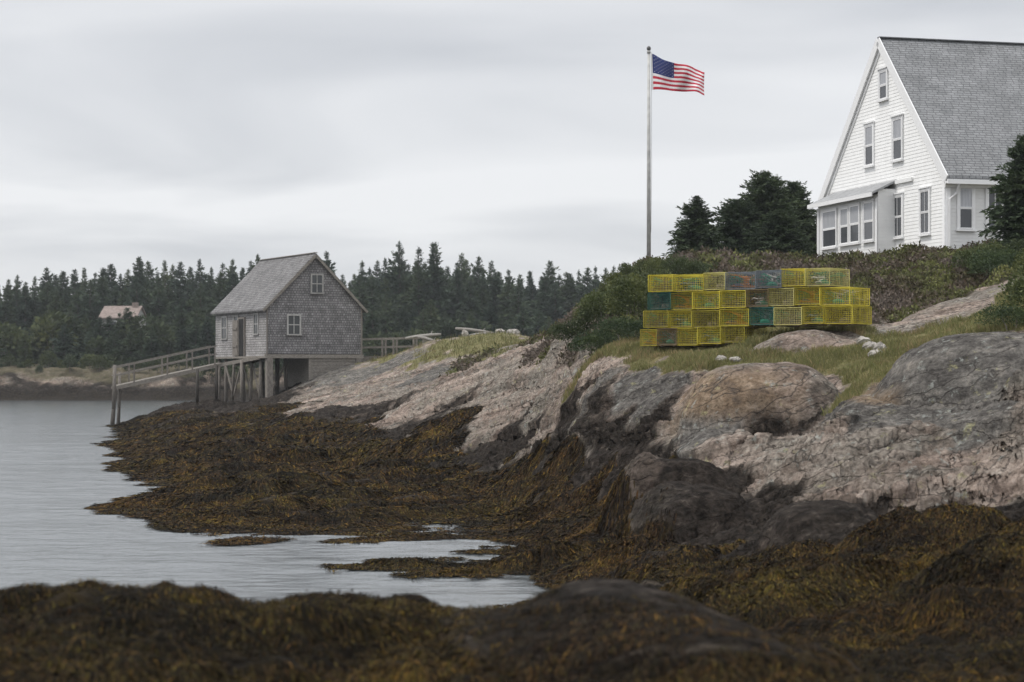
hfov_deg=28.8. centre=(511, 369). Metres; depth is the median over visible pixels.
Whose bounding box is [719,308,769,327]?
lobster trap
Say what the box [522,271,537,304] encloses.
spruce tree
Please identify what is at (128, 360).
leafy tree
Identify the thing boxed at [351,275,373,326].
spruce tree
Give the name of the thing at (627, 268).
bayberry bush
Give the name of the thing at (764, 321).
lobster trap
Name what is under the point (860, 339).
stone
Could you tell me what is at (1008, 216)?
spruce tree
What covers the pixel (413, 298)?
spruce tree
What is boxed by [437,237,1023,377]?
heath
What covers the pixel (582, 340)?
bayberry bush
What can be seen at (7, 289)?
spruce tree
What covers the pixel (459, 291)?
spruce tree
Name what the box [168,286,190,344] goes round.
spruce tree
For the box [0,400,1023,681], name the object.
rockweed
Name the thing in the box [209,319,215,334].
spruce tree
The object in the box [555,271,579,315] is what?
spruce tree
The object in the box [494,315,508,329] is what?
spruce tree
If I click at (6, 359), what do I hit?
leafy tree
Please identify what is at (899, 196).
window
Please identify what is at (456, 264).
spruce tree
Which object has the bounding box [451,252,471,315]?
spruce tree
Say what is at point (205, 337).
spruce tree
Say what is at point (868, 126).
window
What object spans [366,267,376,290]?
spruce tree
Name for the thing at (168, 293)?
spruce tree
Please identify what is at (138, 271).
spruce tree
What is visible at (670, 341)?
lobster trap
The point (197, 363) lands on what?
leafy tree
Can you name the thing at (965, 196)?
window
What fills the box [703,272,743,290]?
lobster trap
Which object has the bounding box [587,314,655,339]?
bayberry bush
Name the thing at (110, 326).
spruce tree
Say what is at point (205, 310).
spruce tree
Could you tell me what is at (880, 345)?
stone
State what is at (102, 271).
spruce tree
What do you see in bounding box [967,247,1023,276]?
bayberry bush
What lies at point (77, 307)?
spruce tree
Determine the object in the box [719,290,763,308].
lobster trap
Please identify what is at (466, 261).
spruce tree
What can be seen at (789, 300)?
lobster trap
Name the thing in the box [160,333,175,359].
spruce tree
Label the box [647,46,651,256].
flagpole
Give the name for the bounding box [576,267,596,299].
spruce tree
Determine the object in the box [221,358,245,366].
spruce tree
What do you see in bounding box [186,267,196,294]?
spruce tree
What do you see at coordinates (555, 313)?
spruce tree
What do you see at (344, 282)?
spruce tree
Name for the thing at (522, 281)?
spruce tree
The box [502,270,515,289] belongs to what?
spruce tree
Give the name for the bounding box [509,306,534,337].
spruce tree
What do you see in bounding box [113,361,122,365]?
leafy tree
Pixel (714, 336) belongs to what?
lobster trap
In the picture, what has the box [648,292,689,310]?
lobster trap
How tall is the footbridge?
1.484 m
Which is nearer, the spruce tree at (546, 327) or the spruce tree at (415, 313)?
the spruce tree at (546, 327)
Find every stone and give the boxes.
[715,355,726,360]
[729,356,742,361]
[856,336,869,344]
[862,341,875,351]
[867,349,881,357]
[873,342,886,350]
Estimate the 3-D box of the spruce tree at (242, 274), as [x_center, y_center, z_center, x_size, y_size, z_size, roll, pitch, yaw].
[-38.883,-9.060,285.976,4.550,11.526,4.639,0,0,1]
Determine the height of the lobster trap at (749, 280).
0.414 m
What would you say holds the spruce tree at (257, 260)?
on the shore
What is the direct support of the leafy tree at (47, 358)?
on the shore
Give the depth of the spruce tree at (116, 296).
259.81 m
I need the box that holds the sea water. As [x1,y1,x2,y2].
[0,400,550,607]
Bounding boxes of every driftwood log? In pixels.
[405,332,440,339]
[416,335,435,340]
[455,327,493,333]
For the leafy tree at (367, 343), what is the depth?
213.69 m
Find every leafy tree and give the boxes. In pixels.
[0,321,23,364]
[0,353,15,365]
[23,359,31,367]
[26,309,83,364]
[34,365,43,372]
[37,350,57,367]
[54,360,65,367]
[61,353,77,372]
[77,353,98,367]
[89,354,110,371]
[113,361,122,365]
[115,313,176,355]
[122,357,136,370]
[141,361,159,373]
[146,357,172,372]
[170,351,185,370]
[194,360,200,366]
[199,358,223,383]
[227,364,239,377]
[247,362,258,371]
[273,362,283,373]
[362,331,405,355]
[397,327,429,352]
[432,316,492,338]
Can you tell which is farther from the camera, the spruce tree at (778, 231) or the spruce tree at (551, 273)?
the spruce tree at (551, 273)
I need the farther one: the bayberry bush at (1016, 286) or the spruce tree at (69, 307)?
the spruce tree at (69, 307)
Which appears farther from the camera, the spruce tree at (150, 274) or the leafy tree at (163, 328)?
the spruce tree at (150, 274)
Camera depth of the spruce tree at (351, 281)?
274.35 m
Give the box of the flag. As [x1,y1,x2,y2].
[651,54,703,94]
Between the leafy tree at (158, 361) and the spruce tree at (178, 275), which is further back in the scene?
the spruce tree at (178, 275)
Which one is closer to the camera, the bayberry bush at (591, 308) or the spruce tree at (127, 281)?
the bayberry bush at (591, 308)
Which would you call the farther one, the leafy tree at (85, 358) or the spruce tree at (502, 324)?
the spruce tree at (502, 324)
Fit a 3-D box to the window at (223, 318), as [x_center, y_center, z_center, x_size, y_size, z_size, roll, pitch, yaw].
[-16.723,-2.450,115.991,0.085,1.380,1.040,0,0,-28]
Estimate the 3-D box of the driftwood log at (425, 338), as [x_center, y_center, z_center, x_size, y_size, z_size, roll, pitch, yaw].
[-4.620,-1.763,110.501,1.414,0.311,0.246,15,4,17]
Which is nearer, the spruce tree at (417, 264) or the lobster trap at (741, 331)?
the lobster trap at (741, 331)
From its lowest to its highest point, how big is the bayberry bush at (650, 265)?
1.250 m
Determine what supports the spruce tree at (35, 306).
on the shore
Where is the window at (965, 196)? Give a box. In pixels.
[956,184,976,230]
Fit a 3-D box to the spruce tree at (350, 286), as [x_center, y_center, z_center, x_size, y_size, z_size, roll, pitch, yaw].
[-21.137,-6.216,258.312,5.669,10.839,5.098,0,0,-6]
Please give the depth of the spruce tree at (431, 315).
229.05 m
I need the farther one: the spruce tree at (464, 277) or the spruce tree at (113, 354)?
the spruce tree at (464, 277)
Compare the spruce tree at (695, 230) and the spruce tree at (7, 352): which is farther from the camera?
the spruce tree at (7, 352)
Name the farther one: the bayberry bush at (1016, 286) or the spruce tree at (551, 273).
the spruce tree at (551, 273)
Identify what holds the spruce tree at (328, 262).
on the shore
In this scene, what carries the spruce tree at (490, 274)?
on the shore
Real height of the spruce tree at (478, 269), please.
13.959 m
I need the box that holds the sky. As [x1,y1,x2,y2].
[0,0,1023,300]
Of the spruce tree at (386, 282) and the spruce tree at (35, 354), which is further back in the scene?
the spruce tree at (386, 282)
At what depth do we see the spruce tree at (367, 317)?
236.55 m
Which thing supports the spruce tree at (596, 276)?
on the shore
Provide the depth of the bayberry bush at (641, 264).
73.91 m
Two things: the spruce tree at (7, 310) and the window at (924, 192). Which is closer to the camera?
the window at (924, 192)
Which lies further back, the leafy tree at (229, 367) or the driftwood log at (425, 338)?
the leafy tree at (229, 367)
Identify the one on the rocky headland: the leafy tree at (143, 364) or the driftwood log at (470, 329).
the driftwood log at (470, 329)
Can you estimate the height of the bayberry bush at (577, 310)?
1.196 m
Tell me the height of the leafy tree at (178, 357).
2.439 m
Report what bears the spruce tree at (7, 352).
on the shore
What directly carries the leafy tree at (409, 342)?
on the shore
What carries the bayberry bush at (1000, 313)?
on the rocky headland
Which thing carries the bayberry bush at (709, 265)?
on the rocky headland
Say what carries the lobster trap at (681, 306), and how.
on the lobster trap at (684, 319)
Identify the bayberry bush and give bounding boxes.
[545,317,595,350]
[567,330,617,354]
[572,287,636,324]
[572,292,604,318]
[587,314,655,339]
[596,270,623,293]
[601,266,671,309]
[603,272,658,317]
[616,263,639,277]
[633,259,656,276]
[640,256,673,276]
[658,254,709,277]
[691,261,716,272]
[949,239,1007,275]
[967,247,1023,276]
[968,302,1023,330]
[996,264,1023,306]
[1012,248,1023,272]
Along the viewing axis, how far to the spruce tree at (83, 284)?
275.74 m
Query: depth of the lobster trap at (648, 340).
45.03 m
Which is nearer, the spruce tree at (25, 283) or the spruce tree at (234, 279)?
the spruce tree at (234, 279)
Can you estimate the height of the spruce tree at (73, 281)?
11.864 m
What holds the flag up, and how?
attached to the flagpole
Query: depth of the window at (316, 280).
111.37 m
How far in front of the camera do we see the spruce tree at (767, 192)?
86.27 m
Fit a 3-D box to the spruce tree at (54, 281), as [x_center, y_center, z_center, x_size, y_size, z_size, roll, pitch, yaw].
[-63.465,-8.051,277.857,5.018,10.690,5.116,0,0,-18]
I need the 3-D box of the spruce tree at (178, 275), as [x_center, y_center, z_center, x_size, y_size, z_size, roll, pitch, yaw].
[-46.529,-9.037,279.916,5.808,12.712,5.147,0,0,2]
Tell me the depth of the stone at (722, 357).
41.11 m
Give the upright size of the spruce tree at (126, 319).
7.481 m
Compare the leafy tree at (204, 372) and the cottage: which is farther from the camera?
the cottage
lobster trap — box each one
[640,329,667,346]
[643,310,687,328]
[648,274,684,292]
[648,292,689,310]
[657,328,692,346]
[668,310,711,327]
[671,292,709,310]
[672,274,716,292]
[676,328,712,346]
[691,310,740,328]
[692,291,740,310]
[697,326,733,345]
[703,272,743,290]
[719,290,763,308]
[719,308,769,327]
[721,325,765,343]
[725,271,772,291]
[745,289,786,307]
[749,307,795,326]
[756,270,802,288]
[769,288,813,306]
[774,307,821,326]
[781,268,821,287]
[794,286,835,305]
[801,305,842,325]
[805,268,849,286]
[820,287,869,307]
[823,305,871,325]
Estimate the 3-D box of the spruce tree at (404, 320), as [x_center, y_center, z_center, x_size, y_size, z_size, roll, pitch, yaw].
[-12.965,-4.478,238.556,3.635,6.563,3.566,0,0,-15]
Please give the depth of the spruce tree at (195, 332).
224.55 m
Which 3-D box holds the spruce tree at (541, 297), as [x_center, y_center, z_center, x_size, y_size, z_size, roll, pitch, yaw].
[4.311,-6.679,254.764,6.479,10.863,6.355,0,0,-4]
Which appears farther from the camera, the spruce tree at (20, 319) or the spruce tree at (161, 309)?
the spruce tree at (20, 319)
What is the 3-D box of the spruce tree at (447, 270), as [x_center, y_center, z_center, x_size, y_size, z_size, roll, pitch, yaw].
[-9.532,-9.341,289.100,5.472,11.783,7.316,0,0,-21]
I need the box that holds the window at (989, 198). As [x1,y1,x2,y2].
[984,188,1002,230]
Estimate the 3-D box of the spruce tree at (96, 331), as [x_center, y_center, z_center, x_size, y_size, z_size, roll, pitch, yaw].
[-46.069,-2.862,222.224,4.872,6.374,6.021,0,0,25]
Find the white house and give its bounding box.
[807,36,1023,256]
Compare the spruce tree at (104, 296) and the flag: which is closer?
the flag
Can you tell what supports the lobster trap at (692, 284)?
on the lobster trap at (681, 306)
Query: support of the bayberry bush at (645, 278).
on the rocky headland
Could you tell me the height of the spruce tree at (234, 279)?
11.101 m
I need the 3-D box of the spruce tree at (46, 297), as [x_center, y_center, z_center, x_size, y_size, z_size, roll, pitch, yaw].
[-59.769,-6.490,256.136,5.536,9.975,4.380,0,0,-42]
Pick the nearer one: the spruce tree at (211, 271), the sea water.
the sea water
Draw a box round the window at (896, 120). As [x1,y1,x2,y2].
[890,113,903,162]
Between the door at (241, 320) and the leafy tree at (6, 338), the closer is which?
the door at (241, 320)
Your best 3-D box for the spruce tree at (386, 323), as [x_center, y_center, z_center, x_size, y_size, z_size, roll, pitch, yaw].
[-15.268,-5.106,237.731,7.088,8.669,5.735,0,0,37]
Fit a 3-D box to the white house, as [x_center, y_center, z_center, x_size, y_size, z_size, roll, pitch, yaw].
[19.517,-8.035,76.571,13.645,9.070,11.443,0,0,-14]
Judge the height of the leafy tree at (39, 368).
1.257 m
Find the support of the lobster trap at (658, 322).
on the lobster trap at (670, 341)
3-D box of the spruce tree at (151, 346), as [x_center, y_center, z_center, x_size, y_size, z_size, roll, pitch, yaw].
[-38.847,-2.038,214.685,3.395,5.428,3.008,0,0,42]
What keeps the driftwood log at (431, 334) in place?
on the rocky headland
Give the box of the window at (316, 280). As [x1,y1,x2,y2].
[310,273,323,293]
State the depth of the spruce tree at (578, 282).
295.60 m
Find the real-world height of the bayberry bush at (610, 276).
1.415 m
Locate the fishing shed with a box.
[210,252,367,401]
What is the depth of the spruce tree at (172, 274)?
298.00 m
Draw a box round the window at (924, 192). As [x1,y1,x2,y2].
[917,186,930,236]
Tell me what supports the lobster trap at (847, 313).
on the rocky headland
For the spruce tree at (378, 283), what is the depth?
276.50 m
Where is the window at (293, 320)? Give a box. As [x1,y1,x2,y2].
[286,314,301,334]
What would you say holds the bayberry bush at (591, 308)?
on the rocky headland
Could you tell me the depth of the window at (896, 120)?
73.66 m
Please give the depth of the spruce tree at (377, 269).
280.72 m
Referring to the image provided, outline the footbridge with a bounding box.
[362,337,426,360]
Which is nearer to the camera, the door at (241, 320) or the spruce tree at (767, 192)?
the spruce tree at (767, 192)
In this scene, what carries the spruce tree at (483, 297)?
on the shore
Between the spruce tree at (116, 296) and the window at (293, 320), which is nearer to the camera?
the window at (293, 320)
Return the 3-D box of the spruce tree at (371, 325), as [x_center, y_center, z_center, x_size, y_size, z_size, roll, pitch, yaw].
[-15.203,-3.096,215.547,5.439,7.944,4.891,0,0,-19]
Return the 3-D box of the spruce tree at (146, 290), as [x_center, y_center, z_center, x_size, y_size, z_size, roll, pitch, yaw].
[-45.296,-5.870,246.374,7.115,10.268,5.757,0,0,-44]
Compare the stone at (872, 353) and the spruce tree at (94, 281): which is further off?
the spruce tree at (94, 281)
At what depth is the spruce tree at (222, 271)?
284.01 m
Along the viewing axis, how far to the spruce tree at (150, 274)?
286.83 m
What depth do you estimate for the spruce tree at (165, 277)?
282.09 m
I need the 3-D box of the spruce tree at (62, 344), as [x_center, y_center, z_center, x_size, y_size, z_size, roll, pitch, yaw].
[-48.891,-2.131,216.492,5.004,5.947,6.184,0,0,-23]
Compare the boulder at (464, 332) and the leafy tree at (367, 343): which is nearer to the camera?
the boulder at (464, 332)
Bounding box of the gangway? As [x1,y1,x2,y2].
[110,345,274,425]
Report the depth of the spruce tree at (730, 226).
85.56 m
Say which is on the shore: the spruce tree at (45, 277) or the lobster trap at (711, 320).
the spruce tree at (45, 277)
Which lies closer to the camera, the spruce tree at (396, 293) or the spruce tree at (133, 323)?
the spruce tree at (133, 323)
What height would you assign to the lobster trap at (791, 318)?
0.413 m
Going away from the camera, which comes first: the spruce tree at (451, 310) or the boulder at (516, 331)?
the boulder at (516, 331)
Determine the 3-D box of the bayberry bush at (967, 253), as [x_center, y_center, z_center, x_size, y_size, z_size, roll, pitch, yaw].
[12.530,-2.910,53.511,1.774,1.250,1.337,0,0,-17]
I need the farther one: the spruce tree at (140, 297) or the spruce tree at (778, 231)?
the spruce tree at (140, 297)
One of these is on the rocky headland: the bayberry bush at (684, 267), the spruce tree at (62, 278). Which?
the bayberry bush at (684, 267)
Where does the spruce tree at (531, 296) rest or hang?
on the shore
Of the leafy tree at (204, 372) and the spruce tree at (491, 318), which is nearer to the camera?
the leafy tree at (204, 372)
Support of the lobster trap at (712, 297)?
on the lobster trap at (711, 320)
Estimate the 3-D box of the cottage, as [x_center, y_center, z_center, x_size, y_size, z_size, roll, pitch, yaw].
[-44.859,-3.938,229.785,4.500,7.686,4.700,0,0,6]
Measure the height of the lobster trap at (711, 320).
0.414 m
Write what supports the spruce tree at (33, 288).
on the shore
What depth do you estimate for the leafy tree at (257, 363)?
209.82 m
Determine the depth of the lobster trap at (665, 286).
44.87 m
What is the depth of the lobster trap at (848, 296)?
42.44 m
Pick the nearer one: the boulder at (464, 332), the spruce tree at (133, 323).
the boulder at (464, 332)
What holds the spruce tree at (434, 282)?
on the shore
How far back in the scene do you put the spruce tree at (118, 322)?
221.52 m
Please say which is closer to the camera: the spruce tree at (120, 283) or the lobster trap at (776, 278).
the lobster trap at (776, 278)
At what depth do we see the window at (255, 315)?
111.31 m
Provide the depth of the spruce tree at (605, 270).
282.78 m
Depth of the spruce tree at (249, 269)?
288.96 m
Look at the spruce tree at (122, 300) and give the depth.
249.49 m
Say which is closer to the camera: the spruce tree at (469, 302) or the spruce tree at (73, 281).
the spruce tree at (469, 302)
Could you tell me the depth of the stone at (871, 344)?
40.30 m
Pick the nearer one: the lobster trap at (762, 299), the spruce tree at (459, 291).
the lobster trap at (762, 299)
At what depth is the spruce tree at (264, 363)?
215.10 m
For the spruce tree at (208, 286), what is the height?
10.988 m
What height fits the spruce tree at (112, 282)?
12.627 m
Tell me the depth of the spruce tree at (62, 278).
272.90 m
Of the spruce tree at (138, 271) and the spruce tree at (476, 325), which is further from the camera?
the spruce tree at (138, 271)
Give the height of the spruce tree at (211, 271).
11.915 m
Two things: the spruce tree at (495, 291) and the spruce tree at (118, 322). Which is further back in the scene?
the spruce tree at (495, 291)
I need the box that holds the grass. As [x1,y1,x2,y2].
[357,253,1023,415]
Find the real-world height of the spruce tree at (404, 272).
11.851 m
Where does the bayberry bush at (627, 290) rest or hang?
on the rocky headland
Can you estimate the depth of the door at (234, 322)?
114.05 m
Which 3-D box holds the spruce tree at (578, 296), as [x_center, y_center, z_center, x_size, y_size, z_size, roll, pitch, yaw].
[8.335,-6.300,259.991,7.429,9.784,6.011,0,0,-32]
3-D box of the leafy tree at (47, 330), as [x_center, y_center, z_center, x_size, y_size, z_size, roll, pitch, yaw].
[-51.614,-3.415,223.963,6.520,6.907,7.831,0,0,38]
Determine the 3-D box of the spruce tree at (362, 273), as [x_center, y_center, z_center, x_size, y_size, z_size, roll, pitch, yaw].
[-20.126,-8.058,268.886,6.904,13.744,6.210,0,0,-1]
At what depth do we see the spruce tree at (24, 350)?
217.82 m
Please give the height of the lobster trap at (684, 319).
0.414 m
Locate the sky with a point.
(512, 134)
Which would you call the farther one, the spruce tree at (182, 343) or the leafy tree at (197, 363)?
the spruce tree at (182, 343)
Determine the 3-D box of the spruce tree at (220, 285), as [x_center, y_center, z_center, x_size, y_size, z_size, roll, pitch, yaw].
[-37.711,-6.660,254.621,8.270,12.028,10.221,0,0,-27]
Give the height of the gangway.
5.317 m
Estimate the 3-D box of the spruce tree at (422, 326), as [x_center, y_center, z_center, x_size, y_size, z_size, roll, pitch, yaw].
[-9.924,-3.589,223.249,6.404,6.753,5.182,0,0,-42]
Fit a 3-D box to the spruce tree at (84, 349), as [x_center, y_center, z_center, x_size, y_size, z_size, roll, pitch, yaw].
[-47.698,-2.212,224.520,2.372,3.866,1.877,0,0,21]
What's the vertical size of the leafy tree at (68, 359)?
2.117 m
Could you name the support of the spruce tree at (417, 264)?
on the shore
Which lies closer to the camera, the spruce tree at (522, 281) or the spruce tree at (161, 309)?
the spruce tree at (161, 309)
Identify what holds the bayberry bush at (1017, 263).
on the rocky headland
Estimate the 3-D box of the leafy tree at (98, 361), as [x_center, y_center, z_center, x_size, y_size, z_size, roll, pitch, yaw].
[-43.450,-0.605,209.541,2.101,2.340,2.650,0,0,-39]
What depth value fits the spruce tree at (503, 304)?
257.76 m
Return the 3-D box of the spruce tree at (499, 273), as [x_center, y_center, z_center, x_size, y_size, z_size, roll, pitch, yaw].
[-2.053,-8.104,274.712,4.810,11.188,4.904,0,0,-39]
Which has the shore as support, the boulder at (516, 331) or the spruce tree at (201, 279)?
the spruce tree at (201, 279)
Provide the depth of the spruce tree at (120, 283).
268.81 m
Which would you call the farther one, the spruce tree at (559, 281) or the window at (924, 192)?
the spruce tree at (559, 281)
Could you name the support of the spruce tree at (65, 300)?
on the shore
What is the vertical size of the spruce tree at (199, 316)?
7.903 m
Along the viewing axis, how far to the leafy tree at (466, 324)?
224.79 m
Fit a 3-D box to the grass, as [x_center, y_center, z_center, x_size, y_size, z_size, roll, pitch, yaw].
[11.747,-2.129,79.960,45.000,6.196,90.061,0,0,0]
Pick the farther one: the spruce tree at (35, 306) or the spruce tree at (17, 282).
the spruce tree at (17, 282)
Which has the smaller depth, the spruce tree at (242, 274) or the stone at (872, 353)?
the stone at (872, 353)
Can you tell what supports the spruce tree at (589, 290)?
on the shore
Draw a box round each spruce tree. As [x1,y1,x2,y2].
[0,279,13,305]
[0,296,14,326]
[0,325,38,365]
[0,341,12,366]
[9,285,23,323]
[9,285,38,337]
[12,275,23,299]
[15,330,37,366]
[19,282,33,301]
[22,289,43,333]
[29,276,38,304]
[31,334,49,364]
[37,267,53,304]
[37,282,54,347]
[40,323,84,367]
[43,274,61,305]
[44,290,65,347]
[50,305,82,354]
[52,271,73,306]
[61,289,73,316]
[64,282,93,319]
[68,269,80,299]
[68,316,86,360]
[72,267,91,302]
[74,280,108,335]
[79,316,110,366]
[80,335,89,364]
[87,316,124,366]
[89,273,97,299]
[94,268,111,294]
[94,276,114,308]
[100,328,125,367]
[104,264,117,294]
[108,307,137,358]
[108,313,124,340]
[111,273,129,298]
[111,287,120,305]
[116,287,129,305]
[121,270,132,295]
[123,278,148,314]
[124,315,142,362]
[126,256,153,301]
[136,327,166,368]
[141,260,158,289]
[142,283,160,318]
[144,276,173,330]
[154,261,172,305]
[159,279,178,327]
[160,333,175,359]
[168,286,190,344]
[169,265,176,291]
[170,262,192,298]
[170,299,190,349]
[170,325,195,365]
[183,280,195,315]
[185,282,215,329]
[185,303,205,352]
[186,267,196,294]
[187,315,200,356]
[190,316,217,361]
[192,275,218,315]
[194,259,207,294]
[201,272,231,325]
[204,267,215,302]
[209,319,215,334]
[216,263,229,289]
[216,273,238,305]
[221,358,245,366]
[225,259,239,286]
[239,267,246,281]
[246,260,252,272]
[251,254,259,268]
[254,358,281,368]
[323,251,337,273]
[340,275,346,285]
[347,281,352,292]
[348,274,356,293]
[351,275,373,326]
[353,260,373,293]
[362,304,380,335]
[362,305,389,355]
[365,276,379,316]
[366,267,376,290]
[369,277,390,315]
[371,260,381,280]
[374,257,389,291]
[374,291,402,353]
[375,240,416,326]
[396,270,410,299]
[397,305,410,334]
[399,269,437,323]
[408,306,420,345]
[409,247,426,296]
[411,309,440,341]
[420,242,453,321]
[424,299,439,332]
[439,319,454,338]
[441,270,460,320]
[445,265,451,285]
[450,261,460,286]
[450,269,467,319]
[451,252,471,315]
[456,278,482,324]
[463,259,471,276]
[469,256,489,295]
[470,320,482,333]
[475,277,492,323]
[480,303,499,330]
[486,260,498,296]
[487,272,503,315]
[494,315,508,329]
[495,278,517,322]
[497,271,503,290]
[501,277,534,330]
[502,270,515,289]
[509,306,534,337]
[514,274,525,296]
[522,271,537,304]
[525,283,538,322]
[530,275,553,321]
[533,261,562,308]
[539,284,568,325]
[540,316,551,330]
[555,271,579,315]
[555,273,562,295]
[571,286,584,302]
[575,270,582,289]
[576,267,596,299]
[578,284,592,302]
[592,266,600,287]
[597,268,608,285]
[661,195,726,257]
[708,198,764,255]
[720,169,816,256]
[739,208,815,256]
[783,180,816,255]
[953,133,1023,261]
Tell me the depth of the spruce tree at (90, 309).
249.96 m
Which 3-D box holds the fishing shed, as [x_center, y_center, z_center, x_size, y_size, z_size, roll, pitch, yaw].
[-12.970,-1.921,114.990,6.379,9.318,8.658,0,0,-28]
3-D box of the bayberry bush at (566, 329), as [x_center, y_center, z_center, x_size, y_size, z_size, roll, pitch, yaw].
[1.625,-0.997,55.010,1.572,1.108,1.184,0,0,-17]
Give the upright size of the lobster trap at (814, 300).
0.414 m
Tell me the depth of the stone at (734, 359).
40.99 m
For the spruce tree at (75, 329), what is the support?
on the shore
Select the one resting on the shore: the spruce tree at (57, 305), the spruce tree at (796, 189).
the spruce tree at (57, 305)
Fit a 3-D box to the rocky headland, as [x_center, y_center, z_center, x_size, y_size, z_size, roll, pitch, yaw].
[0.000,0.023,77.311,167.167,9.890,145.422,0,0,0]
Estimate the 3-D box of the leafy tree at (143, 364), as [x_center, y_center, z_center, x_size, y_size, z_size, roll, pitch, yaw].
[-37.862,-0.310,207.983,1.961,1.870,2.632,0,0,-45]
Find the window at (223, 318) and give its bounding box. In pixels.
[220,316,227,339]
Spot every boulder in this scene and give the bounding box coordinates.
[462,330,468,335]
[506,329,519,333]
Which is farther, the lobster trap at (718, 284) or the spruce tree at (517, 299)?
the spruce tree at (517, 299)
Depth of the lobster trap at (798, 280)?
42.90 m
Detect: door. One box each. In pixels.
[232,320,237,355]
[238,317,245,355]
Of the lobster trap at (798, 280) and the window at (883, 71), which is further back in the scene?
the window at (883, 71)
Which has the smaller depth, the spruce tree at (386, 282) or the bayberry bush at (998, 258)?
the bayberry bush at (998, 258)
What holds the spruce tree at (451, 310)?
on the shore
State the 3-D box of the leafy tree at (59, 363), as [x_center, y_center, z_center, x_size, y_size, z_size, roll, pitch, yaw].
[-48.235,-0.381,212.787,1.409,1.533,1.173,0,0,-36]
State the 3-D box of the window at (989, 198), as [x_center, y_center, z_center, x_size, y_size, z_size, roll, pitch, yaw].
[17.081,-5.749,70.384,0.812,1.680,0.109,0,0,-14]
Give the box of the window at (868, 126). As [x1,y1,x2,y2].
[862,121,874,168]
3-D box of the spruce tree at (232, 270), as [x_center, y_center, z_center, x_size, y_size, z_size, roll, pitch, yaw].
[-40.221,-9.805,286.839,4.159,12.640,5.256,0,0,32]
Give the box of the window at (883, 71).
[876,66,888,102]
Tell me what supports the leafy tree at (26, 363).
on the shore
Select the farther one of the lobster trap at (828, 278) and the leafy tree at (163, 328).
the leafy tree at (163, 328)
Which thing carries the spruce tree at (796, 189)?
on the rocky headland
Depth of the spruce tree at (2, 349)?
216.46 m
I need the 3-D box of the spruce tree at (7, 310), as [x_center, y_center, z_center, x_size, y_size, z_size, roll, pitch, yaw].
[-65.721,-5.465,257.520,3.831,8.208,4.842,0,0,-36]
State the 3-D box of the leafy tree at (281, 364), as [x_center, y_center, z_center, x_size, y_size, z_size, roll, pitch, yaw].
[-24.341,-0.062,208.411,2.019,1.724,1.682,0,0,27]
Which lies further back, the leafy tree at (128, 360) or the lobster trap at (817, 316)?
the leafy tree at (128, 360)
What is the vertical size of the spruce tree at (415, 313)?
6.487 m
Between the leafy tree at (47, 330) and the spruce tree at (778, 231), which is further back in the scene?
the leafy tree at (47, 330)
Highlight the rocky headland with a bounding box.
[0,246,1023,681]
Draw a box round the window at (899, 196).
[892,192,903,239]
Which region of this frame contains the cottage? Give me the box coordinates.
[98,302,146,327]
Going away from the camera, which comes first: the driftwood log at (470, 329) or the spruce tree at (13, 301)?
the driftwood log at (470, 329)
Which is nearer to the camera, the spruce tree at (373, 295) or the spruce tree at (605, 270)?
the spruce tree at (373, 295)
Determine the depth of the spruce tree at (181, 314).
230.71 m
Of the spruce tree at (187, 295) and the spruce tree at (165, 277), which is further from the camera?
the spruce tree at (165, 277)
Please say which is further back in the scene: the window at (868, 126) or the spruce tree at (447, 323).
the spruce tree at (447, 323)
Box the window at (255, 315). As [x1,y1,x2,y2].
[252,313,258,334]
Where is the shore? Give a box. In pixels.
[0,363,284,400]

